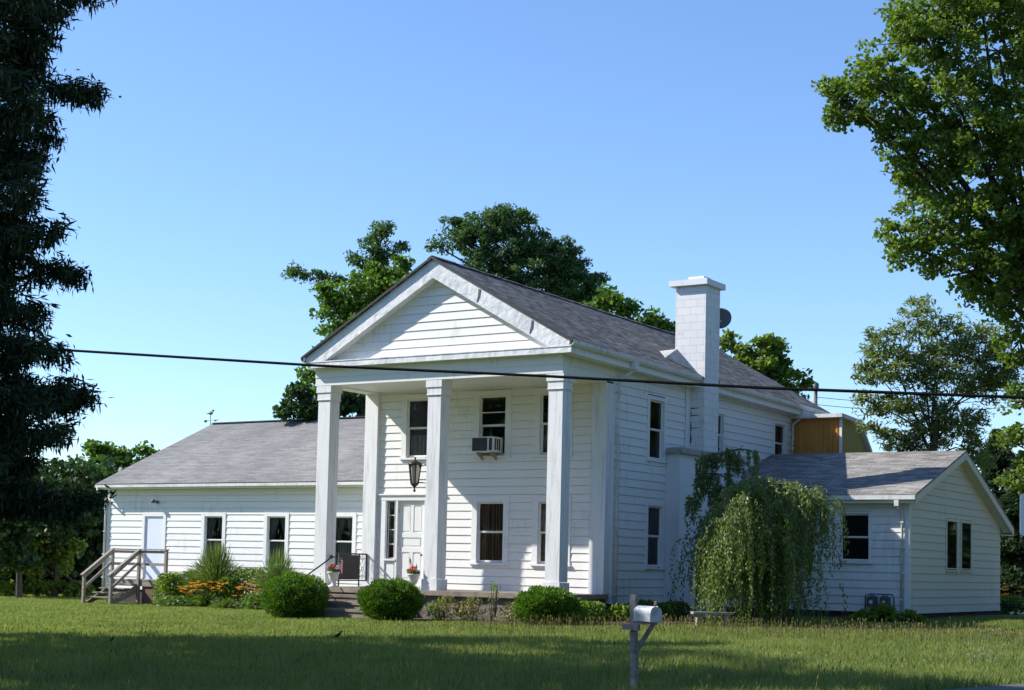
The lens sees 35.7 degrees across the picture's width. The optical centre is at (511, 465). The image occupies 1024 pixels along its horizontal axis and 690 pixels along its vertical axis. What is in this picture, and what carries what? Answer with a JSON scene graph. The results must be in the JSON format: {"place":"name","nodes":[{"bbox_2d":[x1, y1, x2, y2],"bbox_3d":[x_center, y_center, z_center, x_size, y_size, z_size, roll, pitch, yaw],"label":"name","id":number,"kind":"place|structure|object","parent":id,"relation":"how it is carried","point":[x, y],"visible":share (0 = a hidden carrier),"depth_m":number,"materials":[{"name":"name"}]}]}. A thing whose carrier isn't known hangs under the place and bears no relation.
{"place":"outdoors","nodes":[
{"label":"outdoors","id":0,"kind":"place"},
{"bbox_2d":[175,540,252,598],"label":"ornamental grass","id":1,"kind":"object","parent":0,"point":[213,569],"depth_m":50.31,"materials":[{"name":"green plant"}]},
{"bbox_2d":[245,545,304,592],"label":"ornamental grass","id":2,"kind":"object","parent":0,"point":[281,566],"depth_m":49.03,"materials":[{"name":"green plant"}]},
{"bbox_2d":[0,0,1023,545],"label":"sky","id":3,"kind":"structure","parent":0,"point":[671,140],"materials":[{"name":"blue"}]},
{"bbox_2d":[0,592,1023,689],"bbox_3d":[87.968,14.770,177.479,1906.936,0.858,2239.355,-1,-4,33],"label":"lawn","id":4,"kind":"structure","parent":0,"point":[571,644],"depth_m":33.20,"materials":[{"name":"green plant"}]},
{"bbox_2d":[0,468,67,598],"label":"leafy tree","id":5,"kind":"object","parent":4,"relation":"on","point":[15,543],"visible":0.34,"depth_m":59.68,"materials":[{"name":"green plant"}]},
{"bbox_2d":[0,532,96,597],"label":"thicket","id":6,"kind":"object","parent":4,"relation":"on","point":[38,586],"visible":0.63,"depth_m":61.76,"materials":[{"name":"green plant"}]},
{"bbox_2d":[0,0,121,533],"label":"spruce tree","id":7,"kind":"object","parent":4,"relation":"on","point":[23,59],"visible":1,"depth_m":22.05,"materials":[{"name":"green plant"}]},
{"bbox_2d":[27,454,103,596],"bbox_3d":[-17.493,2.464,61.965,3.543,5.946,3.096,-1,-4,33],"label":"leafy tree","id":8,"kind":"object","parent":4,"relation":"on","point":[67,473],"visible":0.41,"depth_m":61.65,"materials":[{"name":"green plant"}]},
{"bbox_2d":[0,454,139,592],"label":"woodland","id":9,"kind":"object","parent":4,"relation":"on","point":[78,571],"visible":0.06,"depth_m":68.47,"materials":[{"name":"green plant"}]},
{"bbox_2d":[59,467,111,593],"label":"leafy tree","id":10,"kind":"object","parent":4,"relation":"on","point":[94,539],"visible":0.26,"depth_m":68.49,"materials":[{"name":"green plant"}]},
{"bbox_2d":[80,438,159,473],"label":"leafy tree","id":11,"kind":"object","parent":4,"relation":"on","point":[94,448],"visible":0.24,"depth_m":73.74,"materials":[{"name":"green plant"}]},
{"bbox_2d":[80,548,168,603],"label":"wooden steps","id":12,"kind":"structure","parent":4,"relation":"on","point":[146,585],"depth_m":52.73,"materials":[{"name":"grey wood"}]},
{"bbox_2d":[151,572,188,604],"bbox_3d":[-10.931,3.973,50.927,1.240,1.148,1.253,-1,-4,33],"label":"leafy shrub","id":13,"kind":"object","parent":4,"relation":"on","point":[167,582],"visible":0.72,"depth_m":50.69,"materials":[{"name":"green plant"}]},
{"bbox_2d":[151,595,195,606],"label":"leafy plant","id":14,"kind":"object","parent":4,"relation":"on","point":[175,600],"visible":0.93,"depth_m":49.13,"materials":[{"name":"green plant"}]},
{"bbox_2d":[177,585,196,605],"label":"daylily clump","id":15,"kind":"object","parent":4,"relation":"on","point":[187,593],"visible":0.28,"depth_m":49.68,"materials":[{"name":"orange plant"}]},
{"bbox_2d":[178,570,198,596],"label":"leafy shrub","id":16,"kind":"object","parent":4,"relation":"on","point":[190,589],"visible":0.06,"depth_m":51.62,"materials":[{"name":"green plant"}]},
{"bbox_2d":[180,580,226,606],"bbox_3d":[-9.501,3.993,49.371,1.752,0.863,1.724,-1,-4,33],"label":"daylily clump","id":17,"kind":"object","parent":4,"relation":"on","point":[206,599],"visible":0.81,"depth_m":49.17,"materials":[{"name":"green plant"}]},
{"bbox_2d":[207,594,244,608],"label":"daylily clump","id":18,"kind":"object","parent":4,"relation":"on","point":[230,603],"visible":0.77,"depth_m":48.19,"materials":[{"name":"green plant"}]},
{"bbox_2d":[213,576,244,601],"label":"leafy shrub","id":19,"kind":"object","parent":4,"relation":"on","point":[226,587],"visible":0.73,"depth_m":49.64,"materials":[{"name":"green plant"}]},
{"bbox_2d":[225,567,265,600],"bbox_3d":[-8.341,3.867,50.233,1.495,1.329,1.466,1,-4,2],"label":"leafy shrub","id":20,"kind":"object","parent":4,"relation":"on","point":[247,572],"visible":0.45,"depth_m":49.95,"materials":[{"name":"green plant"}]},
{"bbox_2d":[235,583,259,607],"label":"daylily clump","id":21,"kind":"object","parent":4,"relation":"on","point":[237,587],"visible":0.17,"depth_m":48.66,"materials":[{"name":"orange plant"}]},
{"bbox_2d":[239,592,266,609],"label":"leafy plant","id":22,"kind":"object","parent":4,"relation":"on","point":[251,599],"visible":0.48,"depth_m":47.38,"materials":[{"name":"green plant"}]},
{"bbox_2d":[257,570,330,618],"bbox_3d":[-5.470,3.263,40.293,1.928,1.274,2.015,-1,-4,33],"label":"yew bush","id":23,"kind":"object","parent":4,"relation":"on","point":[293,594],"visible":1,"depth_m":39.85,"materials":[{"name":"green plant"}]},
{"bbox_2d":[272,380,365,421],"bbox_3d":[-6.805,1.120,57.835,4.072,8.498,1.950,1,-4,1],"label":"leafy tree","id":24,"kind":"object","parent":4,"relation":"on","point":[305,406],"visible":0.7,"depth_m":57.67,"materials":[{"name":"green plant"}]},
{"bbox_2d":[311,594,368,618],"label":"concrete steps","id":25,"kind":"structure","parent":4,"relation":"on","point":[344,605],"depth_m":40.19,"materials":[{"name":"grey concrete"}]},
{"bbox_2d":[308,555,334,573],"bbox_3d":[-5.174,3.151,41.316,0.229,1.690,1.811,-1,-4,33],"label":"handrail","id":26,"kind":"object","parent":25,"relation":"on","point":[331,556],"visible":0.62,"depth_m":41.53,"materials":[{"name":"black metal"}]},
{"bbox_2d":[280,219,411,288],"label":"locust tree","id":27,"kind":"object","parent":4,"relation":"on","point":[383,230],"visible":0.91,"depth_m":65.82,"materials":[{"name":"green plant"}]},
{"bbox_2d":[294,253,415,508],"bbox_3d":[-5.603,-1.309,61.734,5.909,13.857,3.938,2,-4,-5],"label":"maple tree","id":28,"kind":"object","parent":4,"relation":"on","point":[373,284],"visible":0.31,"depth_m":61.29,"materials":[{"name":"green plant"}]},
{"bbox_2d":[355,576,427,620],"bbox_3d":[-2.943,3.185,38.313,1.768,1.154,1.735,-1,-4,33],"label":"yew bush","id":29,"kind":"object","parent":4,"relation":"on","point":[387,598],"visible":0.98,"depth_m":37.86,"materials":[{"name":"green plant"}]},
{"bbox_2d":[423,202,610,304],"bbox_3d":[0.176,-2.421,63.594,7.769,16.462,3.746,2,-4,-6],"label":"locust tree","id":30,"kind":"object","parent":4,"relation":"on","point":[564,273],"visible":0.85,"depth_m":63.44,"materials":[{"name":"green plant"}]},
{"bbox_2d":[511,585,581,625],"bbox_3d":[0.781,3.154,35.927,1.604,0.990,1.603,-1,-4,33],"label":"yew bush","id":31,"kind":"object","parent":4,"relation":"on","point":[540,600],"visible":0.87,"depth_m":35.51,"materials":[{"name":"green plant"}]},
{"bbox_2d":[95,255,1013,620],"bbox_3d":[-1.061,-0.118,50.036,28.600,9.900,18.062,-1,-4,33],"label":"farmhouse","id":32,"kind":"object","parent":4,"relation":"on","point":[579,487],"visible":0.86,"depth_m":42.71,"materials":[{"name":"white paint"}]},
{"bbox_2d":[144,516,162,578],"bbox_3d":[-12.234,2.796,54.397,0.880,2.130,0.038,-1,-4,33],"label":"door","id":33,"kind":"structure","parent":32,"relation":"in","point":[154,524],"depth_m":54.40,"materials":[{"name":"white paint"}]},
{"bbox_2d":[204,410,218,424],"bbox_3d":[-11.440,-1.840,60.526,0.710,0.589,0.120,-1,-4,33],"label":"weather vane","id":34,"kind":"object","parent":32,"relation":"attached to","point":[210,413],"visible":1,"depth_m":60.52,"materials":[{"name":"grey metal"}]},
{"bbox_2d":[200,513,226,565],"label":"window","id":35,"kind":"structure","parent":32,"relation":"in","point":[208,520],"depth_m":53.11,"materials":[{"name":"white paint"}]},
{"bbox_2d":[261,513,288,566],"bbox_3d":[-7.603,2.407,51.459,1.120,1.774,0.235,-1,-4,33],"label":"window","id":36,"kind":"structure","parent":32,"relation":"in","point":[271,520],"depth_m":51.61,"materials":[{"name":"white paint"}]},
{"bbox_2d":[326,564,339,586],"bbox_3d":[-4.699,2.877,41.732,0.393,0.609,0.364,-1,-4,33],"label":"planter","id":37,"kind":"object","parent":32,"relation":"on","point":[333,575],"visible":1,"depth_m":41.63,"materials":[{"name":"white ceramic"}]},
{"bbox_2d":[336,556,342,574],"bbox_3d":[-4.497,2.583,41.527,0.226,0.560,0.059,-1,-4,33],"label":"flag","id":38,"kind":"object","parent":32,"relation":"attached to","point":[340,566],"visible":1,"depth_m":41.52,"materials":[{"name":"fabric"}]},
{"bbox_2d":[335,513,356,568],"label":"window","id":39,"kind":"structure","parent":32,"relation":"in","point":[341,546],"depth_m":50.03,"materials":[{"name":"white paint"}]},
{"bbox_2d":[335,553,366,586],"bbox_3d":[-4.472,2.825,43.203,0.030,0.909,1.670,-1,-4,33],"label":"porch chair","id":40,"kind":"object","parent":32,"relation":"on","point":[351,566],"visible":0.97,"depth_m":43.37,"materials":[{"name":"black metal"}]},
{"bbox_2d":[386,501,394,558],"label":"window","id":41,"kind":"structure","parent":32,"relation":"in","point":[391,510],"depth_m":43.82,"materials":[{"name":"white paint"}]},
{"bbox_2d":[397,500,424,586],"bbox_3d":[-2.748,2.115,43.311,0.905,2.340,0.158,-1,-4,33],"label":"door","id":42,"kind":"structure","parent":32,"relation":"in","point":[411,512],"depth_m":43.35,"materials":[{"name":"white paint"}]},
{"bbox_2d":[406,566,419,584],"bbox_3d":[-2.495,2.837,40.318,0.358,0.610,0.350,3,-4,-22],"label":"planter","id":43,"kind":"object","parent":32,"relation":"on","point":[413,573],"visible":0.91,"depth_m":40.22,"materials":[{"name":"white ceramic"}]},
{"bbox_2d":[399,394,427,459],"bbox_3d":[-2.505,-1.064,43.440,1.230,1.800,0.235,-1,-4,33],"label":"window","id":44,"kind":"structure","parent":32,"relation":"in","point":[412,447],"depth_m":43.60,"materials":[{"name":"white paint"}]},
{"bbox_2d":[408,457,425,491],"bbox_3d":[-2.379,0.218,40.765,0.675,0.920,0.400,-1,-4,33],"label":"wall lantern","id":45,"kind":"object","parent":32,"relation":"attached to","point":[415,465],"depth_m":40.75,"materials":[{"name":"brown metal"}]},
{"bbox_2d":[472,436,502,459],"bbox_3d":[-0.654,-0.450,41.939,0.688,0.600,0.472,-1,-4,33],"label":"air conditioner","id":46,"kind":"object","parent":32,"relation":"attached to","point":[491,445],"visible":1,"depth_m":41.78,"materials":[{"name":"white plastic"}]},
{"bbox_2d":[469,496,509,564],"bbox_3d":[-0.550,1.714,41.965,1.230,1.799,0.235,-1,-4,33],"label":"window","id":47,"kind":"structure","parent":32,"relation":"in","point":[490,515],"depth_m":42.07,"materials":[{"name":"white paint"}]},
{"bbox_2d":[471,389,511,457],"bbox_3d":[-0.492,-1.100,42.134,1.230,1.800,0.215,-1,-4,33],"label":"window","id":48,"kind":"structure","parent":32,"relation":"in","point":[478,395],"depth_m":42.12,"materials":[{"name":"white paint"}]},
{"bbox_2d":[529,496,571,566],"bbox_3d":[1.040,1.685,40.943,1.210,1.799,0.235,-1,-4,33],"label":"window","id":49,"kind":"structure","parent":32,"relation":"in","point":[538,502],"depth_m":41.14,"materials":[{"name":"white paint"}]},
{"bbox_2d":[532,386,573,456],"bbox_3d":[1.103,-1.128,41.121,1.210,1.800,0.235,-1,-4,33],"label":"window","id":50,"kind":"structure","parent":32,"relation":"in","point":[540,428],"depth_m":41.31,"materials":[{"name":"white paint"}]},
{"bbox_2d":[644,501,665,569],"bbox_3d":[3.736,1.858,42.206,0.235,1.777,1.120,-1,-4,33],"label":"window","id":51,"kind":"structure","parent":32,"relation":"in","point":[654,549],"depth_m":42.46,"materials":[{"name":"white paint"}]},
{"bbox_2d":[646,395,667,462],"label":"window","id":52,"kind":"structure","parent":32,"relation":"in","point":[661,430],"depth_m":42.68,"materials":[{"name":"white paint"}]},
{"bbox_2d":[718,412,724,452],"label":"window","id":53,"kind":"structure","parent":32,"relation":"in","point":[721,416],"depth_m":45.84,"materials":[{"name":"white paint"}]},
{"bbox_2d":[720,308,731,328],"bbox_3d":[5.860,-4.187,45.020,0.603,0.636,0.548,-1,-4,33],"label":"satellite dish","id":54,"kind":"object","parent":32,"relation":"attached to","point":[725,317],"visible":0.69,"depth_m":45.10,"materials":[{"name":"grey metal"}]},
{"bbox_2d":[773,420,786,453],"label":"window","id":55,"kind":"structure","parent":32,"relation":"in","point":[779,428],"depth_m":49.59,"materials":[{"name":"white paint"}]},
{"bbox_2d":[835,511,871,563],"bbox_3d":[9.272,1.937,42.953,1.020,1.404,0.235,-1,-4,33],"label":"window","id":56,"kind":"structure","parent":32,"relation":"in","point":[859,523],"depth_m":43.01,"materials":[{"name":"white paint"}]},
{"bbox_2d":[944,518,959,571],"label":"window","id":57,"kind":"structure","parent":32,"relation":"in","point":[951,545],"depth_m":45.16,"materials":[{"name":"beige paint"}]},
{"bbox_2d":[960,520,973,571],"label":"window","id":58,"kind":"structure","parent":32,"relation":"in","point":[965,526],"depth_m":46.29,"materials":[{"name":"beige paint"}]},
{"bbox_2d":[413,618,705,623],"bbox_3d":[0.759,3.768,38.506,5.466,0.102,8.760,-15,-16,77],"label":"garden bed","id":59,"kind":"object","parent":4,"relation":"on","point":[522,621],"visible":0.17,"depth_m":38.39,"materials":[{"name":"soil"}]},
{"bbox_2d":[425,600,452,619],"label":"weed","id":60,"kind":"object","parent":59,"relation":"on","point":[431,607],"visible":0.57,"depth_m":38.89,"materials":[{"name":"green plant"}]},
{"bbox_2d":[430,595,458,619],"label":"weed","id":61,"kind":"object","parent":59,"relation":"on","point":[444,605],"visible":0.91,"depth_m":38.49,"materials":[{"name":"green plant"}]},
{"bbox_2d":[453,601,474,621],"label":"weed","id":62,"kind":"object","parent":59,"relation":"on","point":[456,609],"visible":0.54,"depth_m":38.48,"materials":[{"name":"green plant"}]},
{"bbox_2d":[457,596,486,620],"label":"weed","id":63,"kind":"object","parent":59,"relation":"on","point":[472,617],"visible":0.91,"depth_m":38.08,"materials":[{"name":"green plant"}]},
{"bbox_2d":[486,582,497,619],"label":"weed","id":64,"kind":"object","parent":59,"relation":"on","point":[491,611],"visible":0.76,"depth_m":38.07,"materials":[{"name":"green plant"}]},
{"bbox_2d":[489,581,500,620],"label":"weed","id":65,"kind":"object","parent":59,"relation":"on","point":[494,606],"visible":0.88,"depth_m":37.75,"materials":[{"name":"green plant"}]},
{"bbox_2d":[499,601,516,621],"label":"weed","id":66,"kind":"object","parent":59,"relation":"on","point":[509,605],"visible":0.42,"depth_m":37.73,"materials":[{"name":"green plant"}]},
{"bbox_2d":[559,605,594,625],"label":"leafy plant","id":67,"kind":"object","parent":59,"relation":"on","point":[582,612],"visible":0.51,"depth_m":35.71,"materials":[{"name":"green plant"}]},
{"bbox_2d":[573,600,610,624],"bbox_3d":[1.776,3.391,36.451,1.001,0.660,1.049,3,-4,-21],"label":"leafy plant","id":68,"kind":"object","parent":59,"relation":"on","point":[597,606],"visible":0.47,"depth_m":36.30,"materials":[{"name":"green plant"}]},
{"bbox_2d":[605,603,629,620],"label":"leafy plant","id":69,"kind":"object","parent":59,"relation":"on","point":[622,609],"visible":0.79,"depth_m":39.15,"materials":[{"name":"green plant"}]},
{"bbox_2d":[627,599,658,606],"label":"leafy plant","id":70,"kind":"object","parent":59,"relation":"on","point":[644,602],"visible":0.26,"depth_m":39.58,"materials":[{"name":"green plant"}]},
{"bbox_2d":[656,602,681,620],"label":"leafy plant","id":71,"kind":"object","parent":59,"relation":"on","point":[667,607],"visible":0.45,"depth_m":40.09,"materials":[{"name":"green plant"}]},
{"bbox_2d":[663,600,693,620],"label":"leafy plant","id":72,"kind":"object","parent":59,"relation":"on","point":[681,606],"visible":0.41,"depth_m":40.54,"materials":[{"name":"green plant"}]},
{"bbox_2d":[577,281,675,332],"bbox_3d":[4.147,-0.619,57.779,3.727,12.223,1.992,1,-4,9],"label":"leafy tree","id":73,"kind":"object","parent":4,"relation":"on","point":[608,300],"visible":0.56,"depth_m":57.83,"materials":[{"name":"green plant"}]},
{"bbox_2d":[622,594,661,689],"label":"mailbox","id":74,"kind":"object","parent":4,"relation":"on","point":[651,616],"visible":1,"depth_m":19.52,"materials":[{"name":"grey wood"}]},
{"bbox_2d":[649,606,661,621],"bbox_3d":[1.751,1.797,19.264,0.177,0.199,0.042,3,-4,-31],"label":"door","id":75,"kind":"structure","parent":74,"relation":"in","point":[655,612],"depth_m":19.26,"materials":[{"name":"silver metal"}]},
{"bbox_2d":[691,611,733,625],"bbox_3d":[4.646,3.604,36.937,0.950,0.409,0.320,2,-4,-6],"label":"bench","id":76,"kind":"object","parent":4,"relation":"on","point":[724,614],"visible":0.67,"depth_m":36.81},
{"bbox_2d":[667,445,849,625],"bbox_3d":[6.115,1.648,39.117,4.008,4.579,4.830,2,-4,-8],"label":"weeping tree","id":77,"kind":"object","parent":4,"relation":"on","point":[754,532],"visible":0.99,"depth_m":37.84,"materials":[{"name":"green plant"}]},
{"bbox_2d":[719,328,815,399],"bbox_3d":[9.199,0.230,59.621,4.312,10.923,2.644,1,-4,3],"label":"leafy tree","id":78,"kind":"object","parent":4,"relation":"on","point":[773,362],"visible":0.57,"depth_m":59.63,"materials":[{"name":"green plant"}]},
{"bbox_2d":[813,382,818,404],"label":"utility pole","id":79,"kind":"object","parent":4,"relation":"on","point":[816,385],"visible":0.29,"depth_m":74.87,"materials":[{"name":"grey metal"}]},
{"bbox_2d":[818,397,1001,403],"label":"service wire","id":80,"kind":"object","parent":79,"relation":"attached to","point":[881,402],"visible":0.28,"depth_m":74.12,"materials":[{"name":"black"}]},
{"bbox_2d":[817,404,1005,411],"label":"service wire","id":81,"kind":"object","parent":79,"relation":"attached to","point":[893,410],"visible":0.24,"depth_m":73.98,"materials":[{"name":"black"}]},
{"bbox_2d":[844,608,873,620],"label":"hosta","id":82,"kind":"object","parent":4,"relation":"on","point":[857,612],"visible":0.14,"depth_m":40.99,"materials":[{"name":"green plant"}]},
{"bbox_2d":[865,593,894,607],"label":"gas meters","id":83,"kind":"object","parent":4,"relation":"on","point":[872,599],"visible":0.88,"depth_m":42.20,"materials":[{"name":"grey metal"}]},
{"bbox_2d":[850,600,911,621],"bbox_3d":[9.430,3.711,40.451,1.601,0.588,1.632,-1,-4,33],"label":"hosta","id":84,"kind":"object","parent":4,"relation":"on","point":[880,612],"visible":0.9,"depth_m":40.29,"materials":[{"name":"green plant"}]},
{"bbox_2d":[889,609,930,621],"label":"hosta","id":85,"kind":"object","parent":4,"relation":"on","point":[910,613],"visible":0.82,"depth_m":40.35,"materials":[{"name":"green plant"}]},
{"bbox_2d":[811,0,1023,495],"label":"maple tree","id":86,"kind":"object","parent":4,"relation":"on","point":[957,140],"visible":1,"depth_m":29.73,"materials":[{"name":"green plant"}]},
{"bbox_2d":[849,292,1023,472],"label":"walnut tree","id":87,"kind":"object","parent":4,"relation":"on","point":[956,347],"visible":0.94,"depth_m":46.75,"materials":[{"name":"green plant"}]},
{"bbox_2d":[975,428,1019,595],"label":"conifer tree","id":88,"kind":"object","parent":4,"relation":"on","point":[1003,461],"visible":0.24,"depth_m":65.40,"materials":[{"name":"plant"}]},
{"bbox_2d":[998,450,1023,609],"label":"conifer tree","id":89,"kind":"object","parent":4,"relation":"on","point":[1011,555],"visible":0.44,"depth_m":61.10,"materials":[{"name":"green plant"}]},
{"bbox_2d":[998,599,1023,614],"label":"leafy plant","id":90,"kind":"object","parent":4,"relation":"on","point":[1006,607],"visible":0.84,"depth_m":49.79,"materials":[{"name":"green plant"}]},
{"bbox_2d":[1000,586,1023,610],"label":"daylily clump","id":91,"kind":"object","parent":4,"relation":"on","point":[1014,597],"visible":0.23,"depth_m":57.81,"materials":[{"name":"green plant"}]},
{"bbox_2d":[1019,493,1023,535],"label":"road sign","id":92,"kind":"object","parent":4,"relation":"on","point":[1021,518],"visible":1,"depth_m":22.00,"materials":[{"name":"white"}]},
{"bbox_2d":[63,349,1023,398],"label":"utility wire","id":93,"kind":"object","parent":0,"point":[612,379],"visible":0.88,"depth_m":31.67,"materials":[{"name":"black"}]},
{"bbox_2d":[940,683,1023,689],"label":"road","id":94,"kind":"structure","parent":0,"point":[1018,686],"depth_m":20.51,"materials":[{"name":"grey asphalt"}]}
]}

